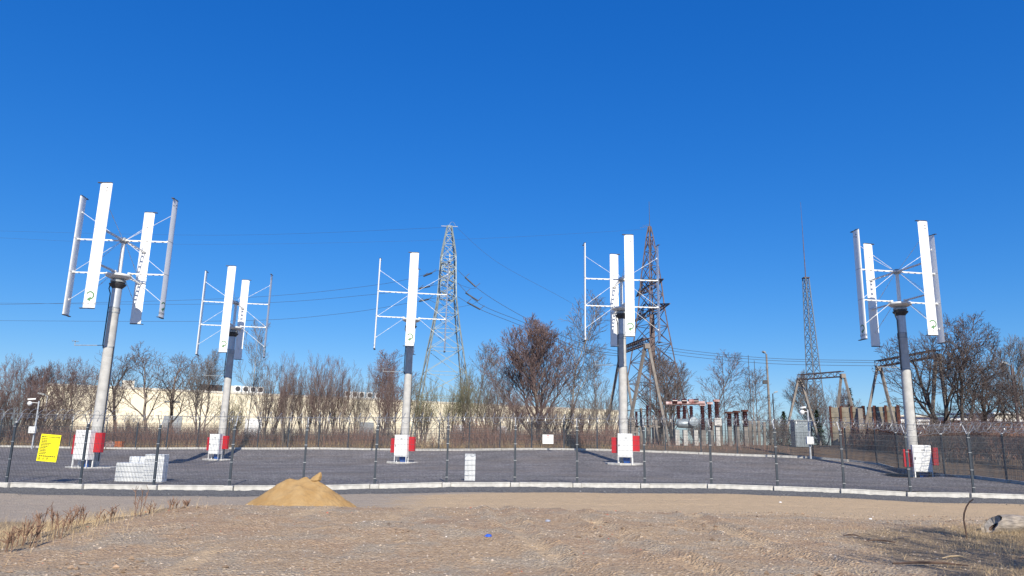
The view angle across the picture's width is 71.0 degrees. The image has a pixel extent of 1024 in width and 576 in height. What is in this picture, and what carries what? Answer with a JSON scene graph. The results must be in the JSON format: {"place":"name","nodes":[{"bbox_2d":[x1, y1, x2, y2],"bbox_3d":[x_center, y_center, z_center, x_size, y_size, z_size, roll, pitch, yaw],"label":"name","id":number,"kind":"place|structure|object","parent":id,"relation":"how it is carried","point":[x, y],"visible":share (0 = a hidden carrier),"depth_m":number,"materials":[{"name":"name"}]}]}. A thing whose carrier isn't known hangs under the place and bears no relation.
{"place":"outdoors","nodes":[
{"label":"outdoors","id":0,"kind":"place"},
{"bbox_2d":[19,380,618,445],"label":"warehouse","id":1,"kind":"structure","parent":0,"point":[137,401],"depth_m":104.41,"materials":[{"name":"white paint"}]},
{"bbox_2d":[0,443,1023,575],"bbox_3d":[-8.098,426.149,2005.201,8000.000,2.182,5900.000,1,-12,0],"label":"ground","id":2,"kind":"structure","parent":0,"point":[24,506],"depth_m":11.88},
{"bbox_2d":[0,526,17,551],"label":"dead weed","id":3,"kind":"object","parent":2,"relation":"on","point":[11,534],"visible":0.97,"depth_m":9.64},
{"bbox_2d":[0,370,22,429],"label":"bare shrub","id":4,"kind":"object","parent":2,"relation":"on","point":[2,394],"visible":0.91,"depth_m":59.36,"materials":[{"name":"brown plant"}]},
{"bbox_2d":[14,513,36,546],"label":"dead weed","id":5,"kind":"object","parent":2,"relation":"on","point":[27,532],"visible":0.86,"depth_m":10.33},
{"bbox_2d":[0,353,51,431],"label":"bare tree","id":6,"kind":"object","parent":2,"relation":"on","point":[16,372],"visible":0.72,"depth_m":63.83,"materials":[{"name":"brown plant"}]},
{"bbox_2d":[0,380,55,443],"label":"bare shrub","id":7,"kind":"object","parent":2,"relation":"on","point":[19,401],"visible":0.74,"depth_m":59.89,"materials":[{"name":"brown plant"}]},
{"bbox_2d":[12,387,62,439],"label":"bare shrub","id":8,"kind":"object","parent":2,"relation":"on","point":[32,408],"visible":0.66,"depth_m":60.47,"materials":[{"name":"brown plant"}]},
{"bbox_2d":[18,360,83,429],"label":"bare tree","id":9,"kind":"object","parent":2,"relation":"on","point":[34,378],"visible":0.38,"depth_m":67.80,"materials":[{"name":"brown plant"}]},
{"bbox_2d":[43,394,82,435],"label":"bare shrub","id":10,"kind":"object","parent":2,"relation":"on","point":[64,420],"visible":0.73,"depth_m":62.82,"materials":[{"name":"brown plant"}]},
{"bbox_2d":[31,356,96,435],"bbox_3d":[-39.865,10.214,65.007,5.186,8.080,5.244,1,-12,2],"label":"bare tree","id":11,"kind":"object","parent":2,"relation":"on","point":[55,386],"visible":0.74,"depth_m":64.67,"materials":[{"name":"brown plant"}]},
{"bbox_2d":[53,506,78,538],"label":"dead weed","id":12,"kind":"object","parent":2,"relation":"on","point":[63,521],"visible":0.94,"depth_m":10.86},
{"bbox_2d":[71,372,125,428],"bbox_3d":[-37.124,10.769,64.145,4.409,6.811,5.426,5,-13,-17],"label":"bare tree","id":13,"kind":"object","parent":2,"relation":"on","point":[80,396],"visible":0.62,"depth_m":63.77,"materials":[{"name":"brown plant"}]},
{"bbox_2d":[0,496,225,568],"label":"dry grass","id":14,"kind":"structure","parent":2,"relation":"on","point":[86,522],"depth_m":12.58,"materials":[{"name":"plant"}]},
{"bbox_2d":[81,348,153,429],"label":"bare tree","id":15,"kind":"object","parent":2,"relation":"on","point":[121,372],"visible":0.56,"depth_m":71.72,"materials":[{"name":"brown plant"}]},
{"bbox_2d":[114,413,157,441],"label":"bare shrub","id":16,"kind":"object","parent":2,"relation":"on","point":[129,422],"visible":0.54,"depth_m":64.48,"materials":[{"name":"brown plant"}]},
{"bbox_2d":[108,341,177,433],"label":"bare tree","id":17,"kind":"object","parent":2,"relation":"on","point":[145,395],"visible":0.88,"depth_m":67.09,"materials":[{"name":"brown plant"}]},
{"bbox_2d":[147,351,211,428],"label":"bare tree","id":18,"kind":"object","parent":2,"relation":"on","point":[172,401],"visible":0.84,"depth_m":68.11,"materials":[{"name":"brown plant"}]},
{"bbox_2d":[172,349,233,439],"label":"bare tree","id":19,"kind":"object","parent":2,"relation":"on","point":[191,385],"visible":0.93,"depth_m":66.84,"materials":[{"name":"brown plant"}]},
{"bbox_2d":[208,393,253,441],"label":"bare shrub","id":20,"kind":"object","parent":2,"relation":"on","point":[238,411],"visible":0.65,"depth_m":64.45,"materials":[{"name":"brown plant"}]},
{"bbox_2d":[233,318,274,438],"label":"bare tree","id":21,"kind":"object","parent":2,"relation":"on","point":[254,358],"visible":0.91,"depth_m":65.93,"materials":[{"name":"brown plant"}]},
{"bbox_2d":[246,361,296,442],"bbox_3d":[-21.056,9.963,63.068,4.069,7.958,5.439,-3,-13,17],"label":"bare shrub","id":22,"kind":"object","parent":2,"relation":"on","point":[266,402],"visible":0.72,"depth_m":62.88,"materials":[{"name":"brown plant"}]},
{"bbox_2d":[268,351,315,446],"bbox_3d":[-18.664,9.416,61.420,3.377,8.313,4.406,12,-16,-41],"label":"bare shrub","id":23,"kind":"object","parent":2,"relation":"on","point":[284,409],"visible":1,"depth_m":61.07,"materials":[{"name":"brown plant"}]},
{"bbox_2d":[245,472,355,506],"bbox_3d":[-5.458,5.359,18.673,3.550,1.122,2.750,1,-12,0],"label":"sand pile","id":24,"kind":"object","parent":2,"relation":"on","point":[307,491],"visible":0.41,"depth_m":18.27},
{"bbox_2d":[1,438,611,448],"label":"dry reeds","id":25,"kind":"object","parent":2,"relation":"on","point":[546,445],"visible":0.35,"depth_m":58.91,"materials":[{"name":"brown plant"}]},
{"bbox_2d":[289,358,327,441],"bbox_3d":[-18.250,10.147,64.222,4.117,8.081,4.330,0,-12,6],"label":"bare shrub","id":26,"kind":"object","parent":2,"relation":"on","point":[308,408],"visible":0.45,"depth_m":63.75,"materials":[{"name":"brown plant"}]},
{"bbox_2d":[0,414,634,447],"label":"brambles","id":27,"kind":"object","parent":2,"relation":"on","point":[490,435],"visible":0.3,"depth_m":61.13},
{"bbox_2d":[302,350,350,443],"bbox_3d":[-16.094,9.534,62.313,4.273,8.431,5.711,5,-13,-18],"label":"bare shrub","id":28,"kind":"object","parent":2,"relation":"on","point":[324,408],"visible":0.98,"depth_m":61.93,"materials":[{"name":"brown plant"}]},
{"bbox_2d":[321,357,361,438],"bbox_3d":[-15.158,10.063,64.555,4.330,8.359,3.319,-2,-12,13],"label":"bare shrub","id":29,"kind":"object","parent":2,"relation":"on","point":[343,413],"visible":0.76,"depth_m":63.96,"materials":[{"name":"brown plant"}]},
{"bbox_2d":[341,374,382,434],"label":"bare shrub","id":30,"kind":"object","parent":2,"relation":"on","point":[358,404],"visible":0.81,"depth_m":64.91,"materials":[{"name":"brown plant"}]},
{"bbox_2d":[364,355,403,434],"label":"bare tree","id":31,"kind":"object","parent":2,"relation":"on","point":[382,377],"visible":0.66,"depth_m":67.33,"materials":[{"name":"brown plant"}]},
{"bbox_2d":[369,365,403,443],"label":"bare shrub","id":32,"kind":"object","parent":2,"relation":"on","point":[390,407],"visible":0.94,"depth_m":61.85,"materials":[{"name":"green plant"}]},
{"bbox_2d":[370,349,423,434],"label":"bare tree","id":33,"kind":"object","parent":2,"relation":"on","point":[389,361],"visible":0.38,"depth_m":70.67,"materials":[{"name":"brown plant"}]},
{"bbox_2d":[401,374,441,443],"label":"bare shrub","id":34,"kind":"object","parent":2,"relation":"on","point":[417,407],"visible":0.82,"depth_m":64.45,"materials":[{"name":"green plant"}]},
{"bbox_2d":[410,222,473,441],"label":"lattice pylon","id":35,"kind":"object","parent":2,"relation":"on","point":[439,291],"visible":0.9,"depth_m":77.40,"materials":[{"name":"grey metal"}]},
{"bbox_2d":[425,376,479,443],"bbox_3d":[-5.500,10.715,63.192,4.548,6.379,4.324,-5,-13,25],"label":"bare shrub","id":36,"kind":"object","parent":2,"relation":"on","point":[453,409],"visible":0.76,"depth_m":62.73,"materials":[{"name":"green plant"}]},
{"bbox_2d":[451,365,488,434],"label":"bare shrub","id":37,"kind":"object","parent":2,"relation":"on","point":[464,405],"visible":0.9,"depth_m":61.97,"materials":[{"name":"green plant"}]},
{"bbox_2d":[452,339,499,426],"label":"bare tree","id":38,"kind":"object","parent":2,"relation":"on","point":[479,359],"visible":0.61,"depth_m":73.93,"materials":[{"name":"brown plant"}]},
{"bbox_2d":[465,375,509,439],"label":"bare shrub","id":39,"kind":"object","parent":2,"relation":"on","point":[487,407],"visible":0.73,"depth_m":62.53,"materials":[{"name":"brown plant"}]},
{"bbox_2d":[479,352,508,418],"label":"bare tree","id":40,"kind":"object","parent":2,"relation":"on","point":[494,378],"visible":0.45,"depth_m":72.14,"materials":[{"name":"brown plant"}]},
{"bbox_2d":[487,388,532,435],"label":"bare shrub","id":41,"kind":"object","parent":2,"relation":"on","point":[511,406],"visible":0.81,"depth_m":60.86,"materials":[{"name":"brown plant"}]},
{"bbox_2d":[0,504,1022,575],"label":"pebbles","id":42,"kind":"object","parent":2,"relation":"on","point":[391,508],"visible":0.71,"depth_m":11.45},
{"bbox_2d":[0,490,1022,504],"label":"dark chippings","id":43,"kind":"object","parent":2,"relation":"on","point":[521,493],"visible":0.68,"depth_m":24.33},
{"bbox_2d":[0,409,1023,498],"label":"fence","id":44,"kind":"object","parent":2,"relation":"on","point":[345,486],"visible":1,"depth_m":25.71,"materials":[{"name":"metal"}]},
{"bbox_2d":[36,434,61,461],"bbox_3d":[-16.120,5.568,25.003,0.700,0.920,0.018,4,-12,2],"label":"yellow sign","id":45,"kind":"object","parent":44,"relation":"attached to","point":[49,445],"visible":1,"depth_m":25.00,"materials":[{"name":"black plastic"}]},
{"bbox_2d":[0,486,1023,502],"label":"curb","id":46,"kind":"structure","parent":2,"relation":"on","point":[28,489],"depth_m":25.12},
{"bbox_2d":[1,468,1022,493],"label":"dark chippings","id":47,"kind":"object","parent":2,"relation":"on","point":[530,480],"visible":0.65,"depth_m":29.96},
{"bbox_2d":[0,447,1023,494],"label":"gravel yard","id":48,"kind":"structure","parent":2,"relation":"on","point":[505,457],"depth_m":40.79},
{"bbox_2d":[27,398,39,448],"bbox_3d":[-36.321,10.209,54.226,0.893,3.764,0.386,4,-12,-14],"label":"camera pole","id":49,"kind":"object","parent":48,"relation":"on","point":[29,403],"visible":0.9,"depth_m":54.32,"materials":[{"name":"metal"}]},
{"bbox_2d":[71,430,104,467],"bbox_3d":[-20.689,7.825,34.804,1.685,1.850,0.565,-2,-12,16],"label":"control cabinet","id":50,"kind":"object","parent":48,"relation":"on","point":[88,447],"visible":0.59,"depth_m":34.68,"materials":[{"name":"metal"}]},
{"bbox_2d":[62,182,177,467],"bbox_3d":[-20.541,2.127,36.856,3.990,14.162,3.992,-11,-17,44],"label":"wind turbine","id":51,"kind":"object","parent":48,"relation":"on","point":[118,283],"visible":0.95,"depth_m":36.97,"materials":[{"name":"metal"}]},
{"bbox_2d":[115,462,143,481],"bbox_3d":[-14.075,6.843,26.655,1.040,0.699,0.500,1,-12,0],"label":"white block","id":52,"kind":"object","parent":48,"relation":"on","point":[129,471],"depth_m":26.41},
{"bbox_2d":[142,454,168,481],"bbox_3d":[-13.153,6.669,26.542,0.715,1.023,0.400,1,-12,0],"label":"white block","id":53,"kind":"object","parent":48,"relation":"on","point":[159,466],"depth_m":26.38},
{"bbox_2d":[206,434,229,459],"bbox_3d":[-21.299,11.457,51.700,1.685,1.850,0.565,-2,-12,16],"label":"control cabinet","id":54,"kind":"object","parent":48,"relation":"on","point":[218,447],"visible":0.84,"depth_m":51.58,"materials":[{"name":"metal"}]},
{"bbox_2d":[195,265,272,460],"bbox_3d":[-21.122,5.759,53.760,4.002,14.172,4.004,-9,-15,38],"label":"wind turbine","id":55,"kind":"object","parent":48,"relation":"on","point":[231,332],"visible":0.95,"depth_m":53.67,"materials":[{"name":"metal"}]},
{"bbox_2d":[390,435,415,461],"bbox_3d":[-7.292,10.672,47.572,1.685,1.850,0.565,-2,-12,16],"label":"control cabinet","id":56,"kind":"object","parent":48,"relation":"on","point":[402,450],"visible":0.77,"depth_m":47.45,"materials":[{"name":"metal"}]},
{"bbox_2d":[0,412,815,458],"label":"fence","id":57,"kind":"object","parent":48,"relation":"on","point":[499,443],"visible":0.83,"depth_m":56.67,"materials":[{"name":"metal"}]},
{"bbox_2d":[373,252,449,463],"bbox_3d":[-7.086,4.973,49.635,4.013,14.181,4.016,-9,-16,39],"label":"wind turbine","id":58,"kind":"object","parent":48,"relation":"on","point":[411,320],"visible":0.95,"depth_m":48.76,"materials":[{"name":"metal"}]},
{"bbox_2d":[464,454,475,480],"bbox_3d":[-1.641,7.032,28.106,0.418,1.060,0.120,1,-12,0],"label":"white slab","id":59,"kind":"object","parent":48,"relation":"on","point":[469,465],"depth_m":28.05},
{"bbox_2d":[582,234,660,464],"bbox_3d":[7.005,4.079,45.614,3.979,14.152,3.980,-10,-17,43],"label":"wind turbine","id":60,"kind":"object","parent":48,"relation":"on","point":[622,321],"visible":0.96,"depth_m":45.49,"materials":[{"name":"metal"}]},
{"bbox_2d":[612,434,639,464],"bbox_3d":[6.880,9.776,43.564,1.685,1.850,0.565,-2,-12,16],"label":"control cabinet","id":61,"kind":"object","parent":48,"relation":"on","point":[621,442],"visible":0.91,"depth_m":43.44,"materials":[{"name":"metal"}]},
{"bbox_2d":[799,406,813,458],"bbox_3d":[19.854,9.731,48.420,0.893,3.475,0.386,4,-12,-14],"label":"camera pole","id":62,"kind":"object","parent":48,"relation":"on","point":[802,412],"visible":0.94,"depth_m":48.45,"materials":[{"name":"metal"}]},
{"bbox_2d":[850,220,947,476],"bbox_3d":[22.167,3.674,40.596,4.006,14.175,4.008,-9,-15,38],"label":"wind turbine","id":63,"kind":"object","parent":48,"relation":"on","point":[932,303],"visible":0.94,"depth_m":40.73,"materials":[{"name":"metal"}]},
{"bbox_2d":[809,418,1023,484],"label":"fence","id":64,"kind":"object","parent":48,"relation":"on","point":[952,455],"visible":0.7,"depth_m":37.45,"materials":[{"name":"metal"}]},
{"bbox_2d":[902,445,938,476],"bbox_3d":[21.980,9.372,38.534,1.685,1.850,0.565,-2,-12,16],"label":"control cabinet","id":65,"kind":"object","parent":48,"relation":"on","point":[921,458],"visible":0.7,"depth_m":38.41,"materials":[{"name":"metal"}]},
{"bbox_2d":[3,505,1023,575],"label":"soil clods","id":66,"kind":"object","parent":2,"relation":"on","point":[226,566],"visible":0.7,"depth_m":9.97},
{"bbox_2d":[478,312,583,431],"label":"bare tree","id":67,"kind":"object","parent":2,"relation":"on","point":[531,357],"visible":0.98,"depth_m":66.36,"materials":[{"name":"brown plant"}]},
{"bbox_2d":[506,394,571,445],"bbox_3d":[2.671,10.840,59.278,5.863,4.433,4.494,-8,-15,38],"label":"bare shrub","id":68,"kind":"object","parent":2,"relation":"on","point":[534,424],"visible":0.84,"depth_m":58.88,"materials":[{"name":"brown plant"}]},
{"bbox_2d":[536,397,589,439],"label":"bare shrub","id":69,"kind":"object","parent":2,"relation":"on","point":[571,412],"visible":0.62,"depth_m":60.51,"materials":[{"name":"brown plant"}]},
{"bbox_2d":[535,290,611,427],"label":"bare tree","id":70,"kind":"object","parent":2,"relation":"on","point":[578,377],"visible":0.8,"depth_m":69.80,"materials":[{"name":"brown plant"}]},
{"bbox_2d":[572,391,604,435],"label":"bare shrub","id":71,"kind":"object","parent":2,"relation":"on","point":[589,413],"visible":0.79,"depth_m":62.12,"materials":[{"name":"brown plant"}]},
{"bbox_2d":[574,344,618,430],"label":"bare tree","id":72,"kind":"object","parent":2,"relation":"on","point":[594,383],"visible":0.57,"depth_m":74.14,"materials":[{"name":"brown plant"}]},
{"bbox_2d":[592,387,618,434],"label":"bare shrub","id":73,"kind":"object","parent":2,"relation":"on","point":[609,409],"visible":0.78,"depth_m":64.96,"materials":[{"name":"brown plant"}]},
{"bbox_2d":[609,338,669,444],"bbox_3d":[10.925,9.918,64.921,3.580,10.240,11.604,2,-12,-5],"label":"concrete gantry","id":74,"kind":"object","parent":2,"relation":"on","point":[645,346],"visible":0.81,"depth_m":60.40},
{"bbox_2d":[617,212,688,442],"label":"lattice pylon","id":75,"kind":"object","parent":2,"relation":"on","point":[650,286],"visible":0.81,"depth_m":78.73,"materials":[{"name":"metal"}]},
{"bbox_2d":[644,406,671,443],"bbox_3d":[12.915,11.962,62.724,2.842,3.422,2.179,0,-12,6],"label":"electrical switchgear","id":76,"kind":"object","parent":2,"relation":"on","point":[658,421],"visible":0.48,"depth_m":62.93,"materials":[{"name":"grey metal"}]},
{"bbox_2d":[630,346,694,436],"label":"bare tree","id":77,"kind":"object","parent":2,"relation":"on","point":[676,387],"visible":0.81,"depth_m":74.73,"materials":[{"name":"brown plant"}]},
{"bbox_2d":[666,399,704,445],"bbox_3d":[14.520,11.164,59.869,3.229,3.831,1.050,1,-12,0],"label":"circuit breaker","id":78,"kind":"object","parent":2,"relation":"on","point":[686,402],"visible":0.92,"depth_m":60.02,"materials":[{"name":"metal"}]},
{"bbox_2d":[699,404,705,445],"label":"insulator column","id":79,"kind":"structure","parent":2,"relation":"on","point":[702,411],"depth_m":59.92,"materials":[{"name":"brown ceramic"}]},
{"bbox_2d":[640,436,788,452],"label":"brambles","id":80,"kind":"object","parent":2,"relation":"on","point":[654,440],"visible":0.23,"depth_m":57.42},
{"bbox_2d":[713,399,721,445],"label":"insulator column","id":81,"kind":"structure","parent":2,"relation":"on","point":[716,404],"depth_m":59.81,"materials":[{"name":"brown ceramic"}]},
{"bbox_2d":[688,349,747,420],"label":"bare tree","id":82,"kind":"object","parent":2,"relation":"on","point":[721,384],"visible":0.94,"depth_m":69.21,"materials":[{"name":"brown plant"}]},
{"bbox_2d":[741,410,748,445],"bbox_3d":[19.482,11.689,59.957,0.640,3.025,0.624,1,-12,0],"label":"bushing","id":83,"kind":"object","parent":2,"relation":"on","point":[744,412],"visible":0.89,"depth_m":59.89,"materials":[{"name":"brown ceramic"}]},
{"bbox_2d":[728,366,782,435],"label":"bare tree","id":84,"kind":"object","parent":2,"relation":"on","point":[748,404],"visible":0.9,"depth_m":71.92,"materials":[{"name":"brown plant"}]},
{"bbox_2d":[762,351,772,444],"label":"lamp post","id":85,"kind":"object","parent":2,"relation":"on","point":[768,395],"visible":0.86,"depth_m":65.49,"materials":[{"name":"metal"}]},
{"bbox_2d":[756,415,785,444],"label":"bare shrub","id":86,"kind":"object","parent":2,"relation":"on","point":[770,433],"visible":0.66,"depth_m":64.47,"materials":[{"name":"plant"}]},
{"bbox_2d":[767,418,790,444],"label":"bare shrub","id":87,"kind":"object","parent":2,"relation":"on","point":[781,436],"visible":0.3,"depth_m":68.46,"materials":[{"name":"brown plant"}]},
{"bbox_2d":[790,420,811,446],"bbox_3d":[23.682,11.932,58.900,1.450,2.175,1.150,1,-12,0],"label":"metal kiosk","id":88,"kind":"object","parent":2,"relation":"on","point":[794,425],"visible":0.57,"depth_m":58.48,"materials":[{"name":"metal"}]},
{"bbox_2d":[781,369,847,443],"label":"bare tree","id":89,"kind":"object","parent":2,"relation":"on","point":[800,403],"visible":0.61,"depth_m":91.96,"materials":[{"name":"brown plant"}]},
{"bbox_2d":[800,202,829,444],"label":"radio mast","id":90,"kind":"object","parent":2,"relation":"on","point":[809,329],"visible":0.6,"depth_m":108.92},
{"bbox_2d":[813,409,827,444],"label":"spruce","id":91,"kind":"object","parent":2,"relation":"on","point":[817,416],"visible":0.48,"depth_m":82.44,"materials":[{"name":"green plant"}]},
{"bbox_2d":[785,371,856,444],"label":"concrete gantry","id":92,"kind":"object","parent":2,"relation":"on","point":[800,379],"visible":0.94,"depth_m":72.49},
{"bbox_2d":[820,388,865,434],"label":"bare tree","id":93,"kind":"object","parent":2,"relation":"on","point":[846,404],"visible":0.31,"depth_m":93.70,"materials":[{"name":"brown plant"}]},
{"bbox_2d":[856,408,865,445],"bbox_3d":[29.647,11.842,60.967,0.540,3.200,0.460,1,-12,0],"label":"concrete post","id":94,"kind":"object","parent":2,"relation":"on","point":[859,413],"visible":0.64,"depth_m":60.98,"materials":[{"name":"concrete"}]},
{"bbox_2d":[829,405,900,445],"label":"slab wall","id":95,"kind":"structure","parent":2,"relation":"on","point":[878,413],"depth_m":63.66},
{"bbox_2d":[759,520,1023,575],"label":"dry grass","id":96,"kind":"structure","parent":2,"relation":"on","point":[981,533],"depth_m":12.64,"materials":[{"name":"plant"}]},
{"bbox_2d":[864,349,952,452],"bbox_3d":[31.750,9.374,57.801,2.472,7.873,9.165,4,-12,-11],"label":"concrete gantry","id":97,"kind":"object","parent":2,"relation":"on","point":[887,397],"visible":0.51,"depth_m":60.43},
{"bbox_2d":[833,413,1023,459],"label":"brambles","id":98,"kind":"object","parent":2,"relation":"on","point":[881,431],"visible":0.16,"depth_m":55.31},
{"bbox_2d":[892,561,968,565],"bbox_3d":[5.736,3.775,9.855,1.001,0.059,0.065,0,-12,6],"label":"fallen stick","id":99,"kind":"object","parent":2,"relation":"on","point":[926,562],"visible":1,"depth_m":9.85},
{"bbox_2d":[872,311,1014,457],"bbox_3d":[30.129,6.707,49.566,9.386,10.146,9.490,6,-13,-23],"label":"bare tree","id":100,"kind":"object","parent":2,"relation":"on","point":[957,358],"visible":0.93,"depth_m":48.95,"materials":[{"name":"brown plant"}]},
{"bbox_2d":[916,412,971,462],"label":"bare shrub","id":101,"kind":"object","parent":2,"relation":"on","point":[935,431],"visible":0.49,"depth_m":45.92,"materials":[{"name":"brown plant"}]},
{"bbox_2d":[917,358,1023,433],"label":"bare tree","id":102,"kind":"object","parent":2,"relation":"on","point":[991,389],"visible":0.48,"depth_m":52.01,"materials":[{"name":"brown plant"}]},
{"bbox_2d":[933,410,1007,463],"bbox_3d":[28.654,9.311,45.213,4.086,3.478,3.884,-9,-16,41],"label":"bare shrub","id":103,"kind":"object","parent":2,"relation":"on","point":[973,429],"visible":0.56,"depth_m":44.92,"materials":[{"name":"brown plant"}]},
{"bbox_2d":[952,416,1022,464],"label":"bare shrub","id":104,"kind":"object","parent":2,"relation":"on","point":[1007,435],"visible":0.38,"depth_m":43.94,"materials":[{"name":"brown plant"}]},
{"bbox_2d":[956,382,1023,457],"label":"bare tree","id":105,"kind":"object","parent":2,"relation":"on","point":[1004,414],"visible":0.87,"depth_m":49.38,"materials":[{"name":"brown plant"}]},
{"bbox_2d":[974,335,1023,425],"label":"bare tree","id":106,"kind":"object","parent":2,"relation":"on","point":[1020,361],"visible":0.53,"depth_m":66.55,"materials":[{"name":"brown plant"}]},
{"bbox_2d":[981,514,1023,533],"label":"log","id":107,"kind":"object","parent":2,"relation":"on","point":[1003,522],"visible":0.9,"depth_m":13.92,"materials":[{"name":"grey stone"}]},
{"bbox_2d":[992,422,1023,468],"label":"bare shrub","id":108,"kind":"object","parent":2,"relation":"on","point":[1019,436],"visible":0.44,"depth_m":41.31,"materials":[{"name":"brown plant"}]},
{"bbox_2d":[0,0,1023,444],"label":"sky","id":109,"kind":"structure","parent":0,"point":[715,120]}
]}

